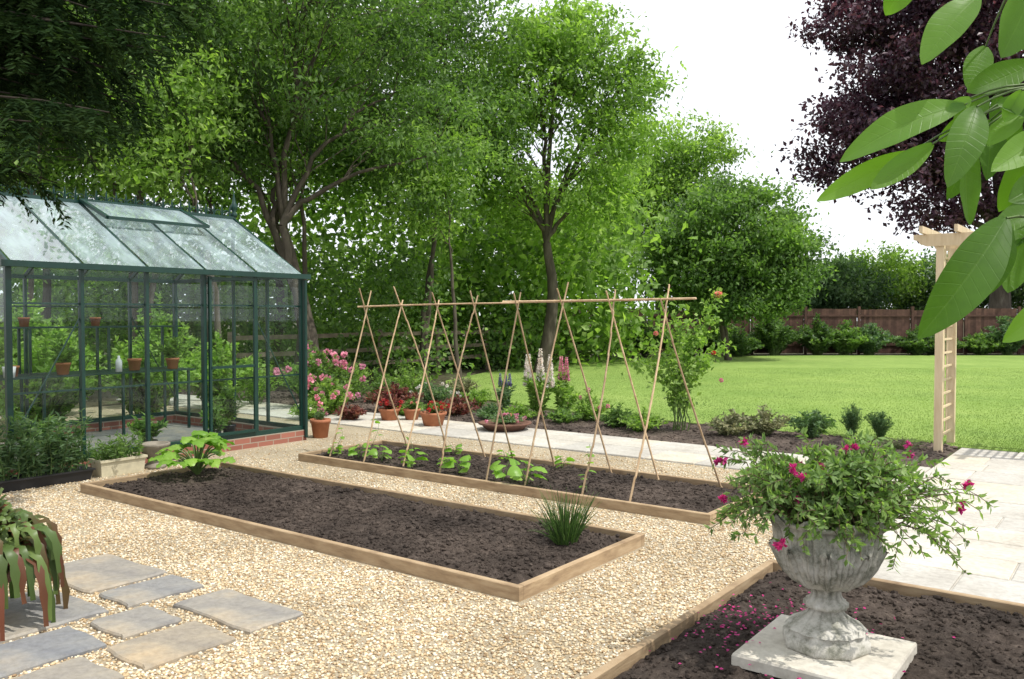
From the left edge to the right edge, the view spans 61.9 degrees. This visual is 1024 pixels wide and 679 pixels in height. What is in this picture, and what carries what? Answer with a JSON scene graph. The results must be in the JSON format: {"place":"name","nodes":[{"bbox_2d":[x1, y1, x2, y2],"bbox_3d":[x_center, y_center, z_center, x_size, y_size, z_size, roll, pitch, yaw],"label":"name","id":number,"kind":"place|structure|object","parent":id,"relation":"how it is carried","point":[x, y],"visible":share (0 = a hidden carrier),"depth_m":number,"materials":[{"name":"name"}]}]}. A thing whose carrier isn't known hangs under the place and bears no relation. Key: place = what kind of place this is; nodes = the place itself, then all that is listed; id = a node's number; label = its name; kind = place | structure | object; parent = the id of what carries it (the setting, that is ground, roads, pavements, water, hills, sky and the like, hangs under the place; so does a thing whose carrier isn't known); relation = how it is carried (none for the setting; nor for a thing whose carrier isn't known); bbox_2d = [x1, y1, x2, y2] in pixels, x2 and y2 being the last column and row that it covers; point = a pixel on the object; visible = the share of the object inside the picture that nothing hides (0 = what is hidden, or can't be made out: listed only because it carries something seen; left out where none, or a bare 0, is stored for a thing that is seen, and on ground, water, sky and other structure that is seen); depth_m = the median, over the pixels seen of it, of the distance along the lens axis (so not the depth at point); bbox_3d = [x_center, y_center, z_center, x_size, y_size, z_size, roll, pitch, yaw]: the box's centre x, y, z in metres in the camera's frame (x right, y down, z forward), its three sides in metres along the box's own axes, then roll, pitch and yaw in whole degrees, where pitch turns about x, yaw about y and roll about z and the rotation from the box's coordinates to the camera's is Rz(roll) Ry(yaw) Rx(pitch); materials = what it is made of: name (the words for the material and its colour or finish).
{"place":"outdoors","nodes":[
{"label":"outdoors","id":0,"kind":"place"},
{"bbox_2d":[308,375,360,414],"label":"rose bush","id":1,"kind":"object","parent":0,"point":[333,399],"visible":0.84,"depth_m":13.53,"materials":[{"name":"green plant"}]},
{"bbox_2d":[0,405,775,678],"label":"gravel","id":2,"kind":"structure","parent":0,"point":[116,410],"depth_m":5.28,"materials":[{"name":"beige gravel"}]},
{"bbox_2d":[0,487,69,640],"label":"potted plant","id":3,"kind":"object","parent":2,"relation":"on","point":[31,542],"visible":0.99,"depth_m":4.27,"materials":[{"name":"green plant"}]},
{"bbox_2d":[0,408,97,492],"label":"planter","id":4,"kind":"object","parent":2,"relation":"on","point":[32,470],"visible":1,"depth_m":7.95,"materials":[{"name":"black plastic"}]},
{"bbox_2d":[0,335,102,422],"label":"shrub","id":5,"kind":"object","parent":2,"relation":"on","point":[61,403],"visible":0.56,"depth_m":11.51,"materials":[{"name":"green plant"}]},
{"bbox_2d":[0,626,106,678],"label":"stepping stone","id":6,"kind":"object","parent":2,"relation":"on","point":[18,657],"visible":0.96,"depth_m":4.01,"materials":[{"name":"grey stone"}]},
{"bbox_2d":[0,588,108,643],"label":"stepping stone","id":7,"kind":"object","parent":2,"relation":"on","point":[23,620],"visible":0.63,"depth_m":4.48,"materials":[{"name":"grey stone"}]},
{"bbox_2d":[0,318,111,407],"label":"shrub","id":8,"kind":"object","parent":2,"relation":"on","point":[57,337],"visible":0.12,"depth_m":13.36,"materials":[{"name":"green plant"}]},
{"bbox_2d":[13,657,124,678],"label":"stepping stone","id":9,"kind":"object","parent":2,"relation":"on","point":[80,668],"visible":1,"depth_m":3.74,"materials":[{"name":"beige stone"}]},
{"bbox_2d":[64,554,166,594],"bbox_3d":[-2.532,1.436,5.235,0.696,0.036,0.497,1,2,36],"label":"stepping stone","id":10,"kind":"object","parent":2,"relation":"on","point":[98,574],"visible":0.68,"depth_m":5.18,"materials":[{"name":"grey stone"}]},
{"bbox_2d":[86,430,147,477],"bbox_3d":[-3.953,1.140,8.533,0.531,0.418,0.638,0,2,-11],"label":"planter","id":11,"kind":"object","parent":2,"relation":"on","point":[115,460],"visible":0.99,"depth_m":8.49,"materials":[{"name":"beige plastic"}]},
{"bbox_2d":[90,605,181,640],"bbox_3d":[-1.939,1.460,4.392,0.358,0.036,0.338,1,2,36],"label":"stepping stone","id":12,"kind":"object","parent":2,"relation":"on","point":[128,624],"visible":0.95,"depth_m":4.36,"materials":[{"name":"grey stone"}]},
{"bbox_2d":[85,327,200,413],"bbox_3d":[-5.556,0.509,13.068,1.727,1.464,1.598,0,2,0],"label":"shrub","id":13,"kind":"object","parent":2,"relation":"on","point":[156,398],"visible":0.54,"depth_m":12.84,"materials":[{"name":"green plant"}]},
{"bbox_2d":[99,574,203,609],"bbox_3d":[-2.068,1.446,4.897,0.342,0.036,0.474,1,2,38],"label":"stepping stone","id":14,"kind":"object","parent":2,"relation":"on","point":[136,594],"visible":0.94,"depth_m":4.86,"materials":[{"name":"grey stone"}]},
{"bbox_2d":[140,441,169,469],"bbox_3d":[-3.728,1.209,8.903,0.310,0.260,0.308,0,2,0],"label":"garden pot","id":15,"kind":"object","parent":2,"relation":"on","point":[151,448],"visible":0.69,"depth_m":8.81,"materials":[{"name":"stone"}]},
{"bbox_2d":[0,182,310,474],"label":"greenhouse","id":16,"kind":"object","parent":2,"relation":"on","point":[251,433],"visible":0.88,"depth_m":10.35,"materials":[{"name":"green metal"}]},
{"bbox_2d":[0,367,195,434],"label":"staging bench","id":17,"kind":"object","parent":16,"relation":"on","point":[43,376],"visible":0.69,"depth_m":11.20,"materials":[{"name":"green paint"}]},
{"bbox_2d":[40,343,78,374],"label":"potted plant","id":18,"kind":"object","parent":17,"relation":"on","point":[63,363],"visible":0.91,"depth_m":10.67,"materials":[{"name":"green plant"}]},
{"bbox_2d":[0,325,180,374],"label":"shelf","id":19,"kind":"object","parent":17,"relation":"on","point":[97,347],"visible":0.91,"depth_m":11.37,"materials":[{"name":"metal"}]},
{"bbox_2d":[151,336,183,368],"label":"potted plant","id":20,"kind":"object","parent":17,"relation":"on","point":[172,347],"visible":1,"depth_m":11.87,"materials":[{"name":"green plant"}]},
{"bbox_2d":[126,412,168,441],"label":"potted plant","id":21,"kind":"object","parent":16,"relation":"on","point":[139,425],"visible":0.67,"depth_m":9.70,"materials":[{"name":"green plant"}]},
{"bbox_2d":[213,377,246,432],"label":"potted plant","id":22,"kind":"object","parent":16,"relation":"on","point":[227,399],"visible":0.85,"depth_m":11.13,"materials":[{"name":"green plant"}]},
{"bbox_2d":[208,276,256,435],"bbox_3d":[-3.276,0.195,10.028,0.030,1.850,0.638,1,2,37],"label":"door","id":23,"kind":"structure","parent":16,"relation":"in","point":[210,278],"depth_m":9.97,"materials":[{"name":"green paint"}]},
{"bbox_2d":[111,292,200,405],"bbox_3d":[-6.184,0.175,15.013,1.571,2.019,1.683,-1,2,-25],"label":"shrub","id":24,"kind":"object","parent":2,"relation":"on","point":[155,315],"visible":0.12,"depth_m":14.90,"materials":[{"name":"green plant"}]},
{"bbox_2d":[106,620,235,672],"bbox_3d":[-1.634,1.468,4.094,0.386,0.036,0.487,1,2,37],"label":"stepping stone","id":25,"kind":"object","parent":2,"relation":"on","point":[153,651],"visible":0.94,"depth_m":4.05,"materials":[{"name":"grey stone"}]},
{"bbox_2d":[178,330,265,409],"bbox_3d":[-4.934,0.513,14.203,1.691,1.390,1.657,0,2,0],"label":"shrub","id":26,"kind":"object","parent":2,"relation":"on","point":[219,358],"visible":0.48,"depth_m":14.08,"materials":[{"name":"green plant"}]},
{"bbox_2d":[173,588,302,633],"bbox_3d":[-1.479,1.455,4.578,0.693,0.036,0.347,1,2,37],"label":"stepping stone","id":27,"kind":"object","parent":2,"relation":"on","point":[233,610],"visible":0.94,"depth_m":4.53,"materials":[{"name":"grey stone"}]},
{"bbox_2d":[310,406,330,437],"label":"potted plant","id":28,"kind":"object","parent":2,"relation":"on","point":[320,423],"visible":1,"depth_m":11.06,"materials":[{"name":"orange plant"}]},
{"bbox_2d":[80,462,644,601],"bbox_3d":[-1.482,1.351,6.784,4.900,0.120,1.460,1,2,37],"label":"raised bed","id":29,"kind":"object","parent":2,"relation":"on","point":[509,555],"visible":0.98,"depth_m":6.20,"materials":[{"name":"brown soil"}]},
{"bbox_2d":[148,430,235,474],"bbox_3d":[-3.010,1.089,8.135,0.805,0.422,0.843,0,2,0],"label":"rhubarb plant","id":30,"kind":"object","parent":29,"relation":"on","point":[200,441],"visible":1,"depth_m":8.06,"materials":[{"name":"green plant"}]},
{"bbox_2d":[526,486,601,545],"bbox_3d":[0.335,1.191,5.754,0.528,0.361,0.452,0,2,0],"label":"chive plant","id":31,"kind":"object","parent":29,"relation":"on","point":[564,532],"visible":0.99,"depth_m":5.71,"materials":[{"name":"green plant"}]},
{"bbox_2d":[298,440,762,524],"bbox_3d":[-0.036,1.303,8.412,4.800,0.125,1.280,1,2,37],"label":"raised bed","id":32,"kind":"object","parent":2,"relation":"on","point":[689,499],"visible":0.77,"depth_m":7.86,"materials":[{"name":"brown soil"}]},
{"bbox_2d":[329,291,371,455],"bbox_3d":[-1.778,0.369,9.408,0.575,1.827,0.035,-2,2,-45],"label":"bamboo cane","id":33,"kind":"object","parent":32,"relation":"on","point":[350,378],"visible":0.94,"depth_m":9.39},
{"bbox_2d":[357,302,517,307],"bbox_3d":[-0.843,-0.361,8.965,2.252,0.046,0.027,1,2,37],"label":"bamboo cane","id":34,"kind":"object","parent":33,"relation":"attached to","point":[437,304],"visible":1,"depth_m":8.90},
{"bbox_2d":[502,297,696,302],"bbox_3d":[0.730,-0.355,7.795,2.072,0.036,0.033,1,2,38],"label":"bamboo cane","id":35,"kind":"object","parent":34,"relation":"attached to","point":[593,300],"visible":1,"depth_m":7.74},
{"bbox_2d":[524,282,568,485],"bbox_3d":[0.316,0.394,7.849,0.592,1.861,0.030,-2,2,-44],"label":"bamboo cane","id":36,"kind":"object","parent":32,"relation":"on","point":[529,461],"visible":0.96,"depth_m":7.83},
{"bbox_2d":[581,290,615,493],"bbox_3d":[0.780,0.446,7.483,0.069,1.783,0.558,1,2,38],"label":"bamboo cane","id":37,"kind":"object","parent":32,"relation":"on","point":[590,456],"visible":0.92,"depth_m":7.44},
{"bbox_2d":[629,284,669,501],"bbox_3d":[1.173,0.436,7.190,0.570,1.818,0.055,-2,2,-44],"label":"bamboo cane","id":38,"kind":"object","parent":32,"relation":"on","point":[640,453],"visible":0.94,"depth_m":7.16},
{"bbox_2d":[660,298,721,487],"bbox_3d":[1.580,0.488,7.502,0.666,1.698,0.024,-1,2,-23],"label":"bamboo cane","id":39,"kind":"object","parent":32,"relation":"on","point":[708,452],"visible":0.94,"depth_m":7.49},
{"bbox_2d":[0,321,1023,468],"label":"ground","id":40,"kind":"structure","parent":0,"point":[108,398],"depth_m":23.21,"materials":[{"name":"green plant"}]},
{"bbox_2d":[0,292,77,363],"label":"shrub","id":41,"kind":"object","parent":40,"relation":"on","point":[34,316],"visible":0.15,"depth_m":14.41,"materials":[{"name":"green plant"}]},
{"bbox_2d":[0,49,164,316],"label":"sapling tree","id":42,"kind":"object","parent":40,"relation":"on","point":[31,258],"visible":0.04,"depth_m":15.93,"materials":[{"name":"green plant"}]},
{"bbox_2d":[0,1,218,330],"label":"birch tree","id":43,"kind":"object","parent":40,"relation":"on","point":[47,288],"visible":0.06,"depth_m":19.36,"materials":[{"name":"green plant"}]},
{"bbox_2d":[0,0,244,229],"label":"yew tree","id":44,"kind":"object","parent":40,"relation":"on","point":[32,32],"visible":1,"depth_m":5.28,"materials":[{"name":"green plant"}]},
{"bbox_2d":[0,0,298,344],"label":"birch tree","id":45,"kind":"object","parent":40,"relation":"on","point":[67,160],"visible":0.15,"depth_m":16.29,"materials":[{"name":"green plant"}]},
{"bbox_2d":[61,18,269,351],"bbox_3d":[-6.134,-2.088,15.159,3.556,6.745,3.969,0,2,0],"label":"sapling tree","id":46,"kind":"object","parent":40,"relation":"on","point":[187,136],"visible":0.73,"depth_m":15.17,"materials":[{"name":"green plant"}]},
{"bbox_2d":[144,28,292,358],"bbox_3d":[-6.290,-2.787,18.330,4.183,7.956,3.259,0,2,0],"label":"sapling tree","id":47,"kind":"object","parent":40,"relation":"on","point":[207,199],"visible":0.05,"depth_m":18.31,"materials":[{"name":"green plant"}]},
{"bbox_2d":[129,0,421,366],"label":"birch tree","id":48,"kind":"object","parent":40,"relation":"on","point":[317,180],"visible":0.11,"depth_m":22.13,"materials":[{"name":"green plant"}]},
{"bbox_2d":[64,0,532,370],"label":"willow tree","id":49,"kind":"object","parent":40,"relation":"on","point":[283,205],"visible":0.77,"depth_m":17.32,"materials":[{"name":"green plant"}]},
{"bbox_2d":[0,218,599,382],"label":"undergrowth","id":50,"kind":"object","parent":40,"relation":"on","point":[120,316],"visible":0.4,"depth_m":21.89,"materials":[{"name":"green plant"}]},
{"bbox_2d":[223,5,411,387],"bbox_3d":[-4.553,-3.031,19.080,3.763,8.432,3.639,-2,2,-44],"label":"sapling tree","id":51,"kind":"object","parent":40,"relation":"on","point":[304,241],"visible":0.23,"depth_m":18.80,"materials":[{"name":"green plant"}]},
{"bbox_2d":[0,0,713,370],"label":"woodland","id":52,"kind":"object","parent":40,"relation":"on","point":[580,266],"visible":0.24,"depth_m":26.84,"materials":[{"name":"green plant"}]},
{"bbox_2d":[385,359,436,394],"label":"border plant","id":53,"kind":"object","parent":40,"relation":"on","point":[417,381],"visible":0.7,"depth_m":16.80,"materials":[{"name":"green plant"}]},
{"bbox_2d":[227,327,601,376],"bbox_3d":[-1.389,0.288,24.610,0.180,1.250,15.917,1,2,36],"label":"rail fence","id":54,"kind":"object","parent":40,"relation":"on","point":[289,353],"visible":0.27,"depth_m":21.80,"materials":[{"name":"brown wood"}]},
{"bbox_2d":[281,0,562,377],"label":"hazel tree","id":55,"kind":"object","parent":40,"relation":"on","point":[461,85],"visible":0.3,"depth_m":21.00,"materials":[{"name":"green plant"}]},
{"bbox_2d":[349,119,510,381],"bbox_3d":[-1.834,-2.045,19.500,3.684,6.400,3.623,0,2,0],"label":"sapling tree","id":56,"kind":"object","parent":40,"relation":"on","point":[429,223],"visible":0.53,"depth_m":19.24,"materials":[{"name":"green plant"}]},
{"bbox_2d":[179,387,957,466],"bbox_3d":[-1.026,1.187,14.077,14.877,0.128,1.847,1,2,37],"label":"flower border","id":57,"kind":"object","parent":40,"relation":"on","point":[787,442],"visible":0.31,"depth_m":11.23,"materials":[{"name":"soil"}]},
{"bbox_2d":[236,349,290,403],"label":"border plant","id":58,"kind":"object","parent":57,"relation":"on","point":[261,382],"visible":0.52,"depth_m":15.18,"materials":[{"name":"green plant"}]},
{"bbox_2d":[273,340,365,406],"bbox_3d":[-3.313,0.598,14.553,1.442,1.195,1.400,1,2,27],"label":"rose bush","id":59,"kind":"object","parent":57,"relation":"on","point":[316,361],"visible":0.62,"depth_m":14.52,"materials":[{"name":"pink plant"}]},
{"bbox_2d":[362,382,424,406],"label":"red leaf plant","id":60,"kind":"object","parent":57,"relation":"on","point":[401,394],"visible":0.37,"depth_m":14.05,"materials":[{"name":"plant"}]},
{"bbox_2d":[409,381,461,403],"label":"border plant","id":61,"kind":"object","parent":57,"relation":"on","point":[438,395],"visible":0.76,"depth_m":15.15,"materials":[{"name":"green plant"}]},
{"bbox_2d":[437,394,481,415],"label":"red leaf plant","id":62,"kind":"object","parent":57,"relation":"on","point":[459,406],"visible":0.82,"depth_m":13.35,"materials":[{"name":"plant"}]},
{"bbox_2d":[522,348,555,417],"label":"lupin plant","id":63,"kind":"object","parent":57,"relation":"on","point":[528,382],"visible":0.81,"depth_m":12.96,"materials":[{"name":"white plant"}]},
{"bbox_2d":[543,405,582,422],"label":"border plant","id":64,"kind":"object","parent":57,"relation":"on","point":[560,415],"visible":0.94,"depth_m":12.37,"materials":[{"name":"green plant"}]},
{"bbox_2d":[550,356,580,412],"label":"lupin plant","id":65,"kind":"object","parent":57,"relation":"on","point":[562,394],"visible":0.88,"depth_m":12.84,"materials":[{"name":"green plant"}]},
{"bbox_2d":[563,387,615,420],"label":"border plant","id":66,"kind":"object","parent":57,"relation":"on","point":[586,409],"visible":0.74,"depth_m":12.67,"materials":[{"name":"green plant"}]},
{"bbox_2d":[589,403,641,427],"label":"border plant","id":67,"kind":"object","parent":57,"relation":"on","point":[612,421],"visible":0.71,"depth_m":11.98,"materials":[{"name":"green plant"}]},
{"bbox_2d":[617,406,668,431],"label":"border plant","id":68,"kind":"object","parent":57,"relation":"on","point":[634,422],"visible":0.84,"depth_m":11.46,"materials":[{"name":"green plant"}]},
{"bbox_2d":[621,286,735,430],"bbox_3d":[2.272,0.272,11.603,1.558,2.014,0.836,0,2,0],"label":"rose bush","id":69,"kind":"object","parent":57,"relation":"on","point":[678,396],"visible":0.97,"depth_m":11.59,"materials":[{"name":"green plant"}]},
{"bbox_2d":[705,408,758,435],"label":"border plant","id":70,"kind":"object","parent":57,"relation":"on","point":[728,424],"visible":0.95,"depth_m":11.06,"materials":[{"name":"green plant"}]},
{"bbox_2d":[738,404,794,435],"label":"border plant","id":71,"kind":"object","parent":57,"relation":"on","point":[764,425],"visible":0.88,"depth_m":11.15,"materials":[{"name":"green plant"}]},
{"bbox_2d":[788,408,836,438],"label":"border plant","id":72,"kind":"object","parent":57,"relation":"on","point":[815,428],"visible":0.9,"depth_m":10.91,"materials":[{"name":"green plant"}]},
{"bbox_2d":[838,402,866,435],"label":"border plant","id":73,"kind":"object","parent":57,"relation":"on","point":[852,419],"visible":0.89,"depth_m":11.05,"materials":[{"name":"green plant"}]},
{"bbox_2d":[863,411,893,436],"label":"border plant","id":74,"kind":"object","parent":57,"relation":"on","point":[880,427],"visible":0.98,"depth_m":10.90,"materials":[{"name":"green plant"}]},
{"bbox_2d":[562,106,773,309],"bbox_3d":[6.716,-5.375,40.774,10.983,11.904,7.469,0,2,0],"label":"field maple tree","id":75,"kind":"object","parent":40,"relation":"on","point":[675,169],"visible":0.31,"depth_m":39.48,"materials":[{"name":"green plant"}]},
{"bbox_2d":[752,311,798,355],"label":"shrub","id":76,"kind":"object","parent":40,"relation":"on","point":[773,346],"visible":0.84,"depth_m":33.67,"materials":[{"name":"green plant"}]},
{"bbox_2d":[555,306,1023,354],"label":"fence","id":77,"kind":"object","parent":40,"relation":"on","point":[895,322],"visible":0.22,"depth_m":35.18,"materials":[{"name":"brown wood"}]},
{"bbox_2d":[582,559,1023,678],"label":"raised bed","id":78,"kind":"object","parent":40,"relation":"on","point":[987,642],"visible":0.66,"depth_m":4.15,"materials":[{"name":"brown soil"}]},
{"bbox_2d":[731,614,916,678],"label":"stone slab","id":79,"kind":"object","parent":78,"relation":"on","point":[773,655],"depth_m":3.66,"materials":[{"name":"beige stone"}]},
{"bbox_2d":[765,511,889,660],"bbox_3d":[1.392,1.063,3.800,0.549,0.603,0.557,0,2,-11],"label":"urn planter","id":80,"kind":"object","parent":79,"relation":"on","point":[823,626],"visible":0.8,"depth_m":3.67,"materials":[{"name":"stone"}]},
{"bbox_2d":[703,426,999,574],"bbox_3d":[1.470,0.710,3.794,1.228,0.656,0.847,0,2,0],"label":"geranium","id":81,"kind":"object","parent":80,"relation":"in","point":[849,487],"visible":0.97,"depth_m":3.62,"materials":[{"name":"green plant"}]},
{"bbox_2d":[793,313,845,354],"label":"shrub","id":82,"kind":"object","parent":40,"relation":"on","point":[817,340],"visible":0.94,"depth_m":34.09,"materials":[{"name":"green plant"}]},
{"bbox_2d":[785,249,907,323],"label":"tree","id":83,"kind":"object","parent":40,"relation":"on","point":[843,291],"visible":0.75,"depth_m":42.56,"materials":[{"name":"green plant"}]},
{"bbox_2d":[828,319,873,354],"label":"shrub","id":84,"kind":"object","parent":40,"relation":"on","point":[848,346],"visible":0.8,"depth_m":34.08,"materials":[{"name":"green plant"}]},
{"bbox_2d":[850,322,899,354],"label":"shrub","id":85,"kind":"object","parent":40,"relation":"on","point":[875,343],"visible":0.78,"depth_m":34.27,"materials":[{"name":"green plant"}]},
{"bbox_2d":[842,239,934,309],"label":"tree","id":86,"kind":"object","parent":40,"relation":"on","point":[893,263],"visible":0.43,"depth_m":44.78,"materials":[{"name":"green plant"}]},
{"bbox_2d":[771,0,1023,308],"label":"copper beech tree","id":87,"kind":"object","parent":40,"relation":"on","point":[904,76],"visible":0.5,"depth_m":36.82,"materials":[{"name":"purple plant"}]},
{"bbox_2d":[882,246,948,323],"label":"tree","id":88,"kind":"object","parent":40,"relation":"on","point":[908,305],"visible":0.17,"depth_m":45.74,"materials":[{"name":"green plant"}]},
{"bbox_2d":[889,325,945,354],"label":"shrub","id":89,"kind":"object","parent":40,"relation":"on","point":[912,344],"visible":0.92,"depth_m":33.95,"materials":[{"name":"green plant"}]},
{"bbox_2d":[817,0,1023,342],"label":"walnut tree","id":90,"kind":"object","parent":40,"relation":"on","point":[985,260],"visible":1,"depth_m":1.48,"materials":[{"name":"green plant"}]},
{"bbox_2d":[919,259,1023,321],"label":"tree","id":91,"kind":"object","parent":40,"relation":"on","point":[1017,296],"visible":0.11,"depth_m":42.75,"materials":[{"name":"green plant"}]},
{"bbox_2d":[957,330,1011,354],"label":"shrub","id":92,"kind":"object","parent":40,"relation":"on","point":[981,344],"visible":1,"depth_m":34.29,"materials":[{"name":"green plant"}]},
{"bbox_2d":[976,315,1023,354],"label":"shrub","id":93,"kind":"object","parent":40,"relation":"on","point":[996,334],"visible":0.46,"depth_m":34.24,"materials":[{"name":"green plant"}]},
{"bbox_2d":[0,0,1023,320],"label":"sky","id":94,"kind":"structure","parent":0,"point":[743,68],"materials":[{"name":"white"}]},
{"bbox_2d":[116,394,930,487],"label":"garden path","id":95,"kind":"structure","parent":0,"point":[683,453],"depth_m":10.92,"materials":[{"name":"stone"}]},
{"bbox_2d":[378,392,403,420],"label":"potted plant","id":96,"kind":"object","parent":95,"relation":"on","point":[387,412],"visible":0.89,"depth_m":12.79,"materials":[{"name":"red plant"}]},
{"bbox_2d":[418,400,449,425],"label":"potted plant","id":97,"kind":"object","parent":95,"relation":"on","point":[429,416],"visible":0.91,"depth_m":12.12,"materials":[{"name":"orange plant"}]},
{"bbox_2d":[478,412,531,431],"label":"potted plant","id":98,"kind":"object","parent":95,"relation":"on","point":[512,423],"visible":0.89,"depth_m":11.65,"materials":[{"name":"green plant"}]},
{"bbox_2d":[446,355,1023,452],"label":"lawn","id":99,"kind":"structure","parent":0,"point":[915,363],"depth_m":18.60,"materials":[{"name":"green plant"}]},
{"bbox_2d":[422,0,690,372],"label":"ash tree","id":100,"kind":"object","parent":99,"relation":"on","point":[564,43],"visible":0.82,"depth_m":22.76,"materials":[{"name":"green plant"}]},
{"bbox_2d":[619,166,855,359],"bbox_3d":[7.706,-2.555,29.839,7.320,6.889,5.945,-1,2,-28],"label":"hawthorn tree","id":101,"kind":"object","parent":99,"relation":"on","point":[753,266],"visible":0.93,"depth_m":28.78,"materials":[{"name":"green plant"}]},
{"bbox_2d":[712,327,764,356],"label":"shrub","id":102,"kind":"object","parent":99,"relation":"on","point":[742,343],"visible":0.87,"depth_m":32.34,"materials":[{"name":"green plant"}]},
{"bbox_2d":[873,448,1023,603],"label":"patio","id":103,"kind":"structure","parent":0,"point":[992,560],"depth_m":6.04,"materials":[{"name":"stone"}]},
{"bbox_2d":[913,224,973,451],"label":"garden arch","id":104,"kind":"structure","parent":103,"relation":"on","point":[942,243],"depth_m":9.87,"materials":[{"name":"beige wood"}]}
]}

